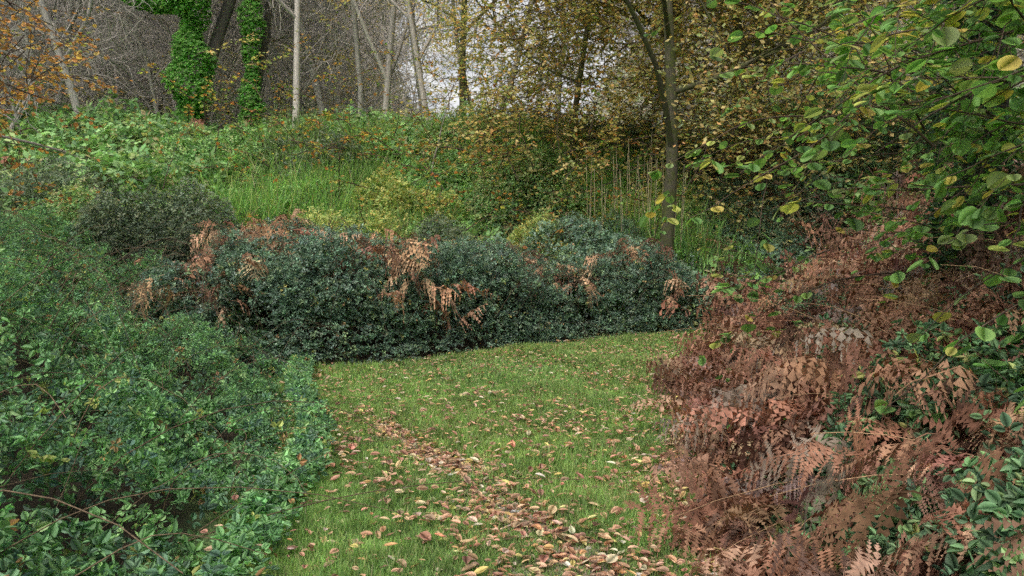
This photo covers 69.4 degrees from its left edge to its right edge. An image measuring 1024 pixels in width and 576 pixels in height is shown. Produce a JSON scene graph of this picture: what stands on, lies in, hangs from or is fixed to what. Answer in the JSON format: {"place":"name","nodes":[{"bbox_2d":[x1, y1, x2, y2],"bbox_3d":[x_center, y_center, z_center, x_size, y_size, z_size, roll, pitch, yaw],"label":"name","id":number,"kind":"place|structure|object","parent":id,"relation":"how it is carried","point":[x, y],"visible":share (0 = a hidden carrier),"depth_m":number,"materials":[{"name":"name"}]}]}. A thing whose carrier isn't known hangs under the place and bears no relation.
{"place":"outdoors","nodes":[
{"label":"outdoors","id":0,"kind":"place"},
{"bbox_2d":[0,49,955,575],"bbox_3d":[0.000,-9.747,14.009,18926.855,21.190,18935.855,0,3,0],"label":"terrain","id":1,"kind":"structure","parent":0,"point":[192,505],"depth_m":5.08,"materials":[{"name":"soil"}]},
{"bbox_2d":[0,197,338,575],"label":"bramble bush leaves","id":2,"kind":"object","parent":1,"relation":"on","point":[130,415],"visible":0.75,"depth_m":4.97,"materials":[{"name":"green plant"}]},
{"bbox_2d":[0,201,578,575],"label":"bramble canes","id":3,"kind":"object","parent":1,"relation":"on","point":[115,499],"visible":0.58,"depth_m":5.24,"materials":[{"name":"plant"}]},
{"bbox_2d":[110,208,690,336],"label":"dead fern fronds","id":4,"kind":"object","parent":1,"relation":"on","point":[394,261],"visible":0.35,"depth_m":10.57,"materials":[{"name":"brown plant"}]},
{"bbox_2d":[126,329,739,575],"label":"fallen leaves","id":5,"kind":"object","parent":1,"relation":"on","point":[449,460],"visible":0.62,"depth_m":4.61,"materials":[{"name":"brown plant"}]},
{"bbox_2d":[26,178,839,374],"bbox_3d":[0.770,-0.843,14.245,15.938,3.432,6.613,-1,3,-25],"label":"bush thicket leaves","id":6,"kind":"object","parent":1,"relation":"on","point":[450,257],"visible":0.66,"depth_m":10.99,"materials":[{"name":"green plant"}]},
{"bbox_2d":[122,99,765,321],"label":"tall grass","id":7,"kind":"structure","parent":1,"relation":"on","point":[258,205],"depth_m":17.53,"materials":[{"name":"green plant"}]},
{"bbox_2d":[0,73,1020,335],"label":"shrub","id":8,"kind":"object","parent":1,"relation":"on","point":[828,243],"visible":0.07,"depth_m":15.52,"materials":[{"name":"green plant"}]},
{"bbox_2d":[0,23,1023,334],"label":"undergrowth shrubs","id":9,"kind":"object","parent":1,"relation":"on","point":[114,211],"visible":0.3,"depth_m":17.40,"materials":[{"name":"green plant"}]},
{"bbox_2d":[0,0,1023,256],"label":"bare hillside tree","id":10,"kind":"object","parent":1,"relation":"on","point":[128,34],"visible":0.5,"depth_m":26.33,"materials":[{"name":"grey plant"}]},
{"bbox_2d":[0,105,1023,330],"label":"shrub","id":11,"kind":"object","parent":1,"relation":"on","point":[573,296],"depth_m":16.99,"materials":[{"name":"green plant"}]},
{"bbox_2d":[0,0,1023,248],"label":"tree","id":12,"kind":"object","parent":1,"relation":"on","point":[656,20],"depth_m":17.36,"materials":[{"name":"green plant"}]},
{"bbox_2d":[0,0,1023,481],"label":"leaves","id":13,"kind":"object","parent":1,"relation":"on","point":[1000,66],"depth_m":5.31,"materials":[{"name":"green plant"}]},
{"bbox_2d":[43,0,1023,186],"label":"tree foliage","id":14,"kind":"object","parent":1,"relation":"on","point":[691,78],"visible":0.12,"depth_m":16.21,"materials":[{"name":"yellow plant"}]},
{"bbox_2d":[121,0,1023,285],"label":"ivy","id":15,"kind":"object","parent":1,"relation":"on","point":[185,42],"visible":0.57,"depth_m":22.26,"materials":[{"name":"green plant"}]},
{"bbox_2d":[327,0,950,319],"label":"tree trunks","id":16,"kind":"object","parent":1,"relation":"on","point":[671,138],"visible":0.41,"depth_m":14.51,"materials":[{"name":"brown plant"}]},
{"bbox_2d":[711,161,1023,575],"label":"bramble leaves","id":17,"kind":"object","parent":1,"relation":"on","point":[1008,503],"visible":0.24,"depth_m":3.38,"materials":[{"name":"green plant"}]},
{"bbox_2d":[190,328,766,575],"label":"grass","id":18,"kind":"structure","parent":0,"point":[368,550],"depth_m":5.28,"materials":[{"name":"green plant"}]},
{"bbox_2d":[375,0,906,118],"bbox_3d":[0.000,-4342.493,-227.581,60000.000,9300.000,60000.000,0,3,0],"label":"sky","id":19,"kind":"structure","parent":0,"point":[477,89],"depth_m":22559.18,"materials":[{"name":"white"}]},
{"bbox_2d":[600,116,1023,575],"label":"bracken bank","id":20,"kind":"structure","parent":0,"point":[734,520],"depth_m":4.01,"materials":[{"name":"brown plant"}]}
]}

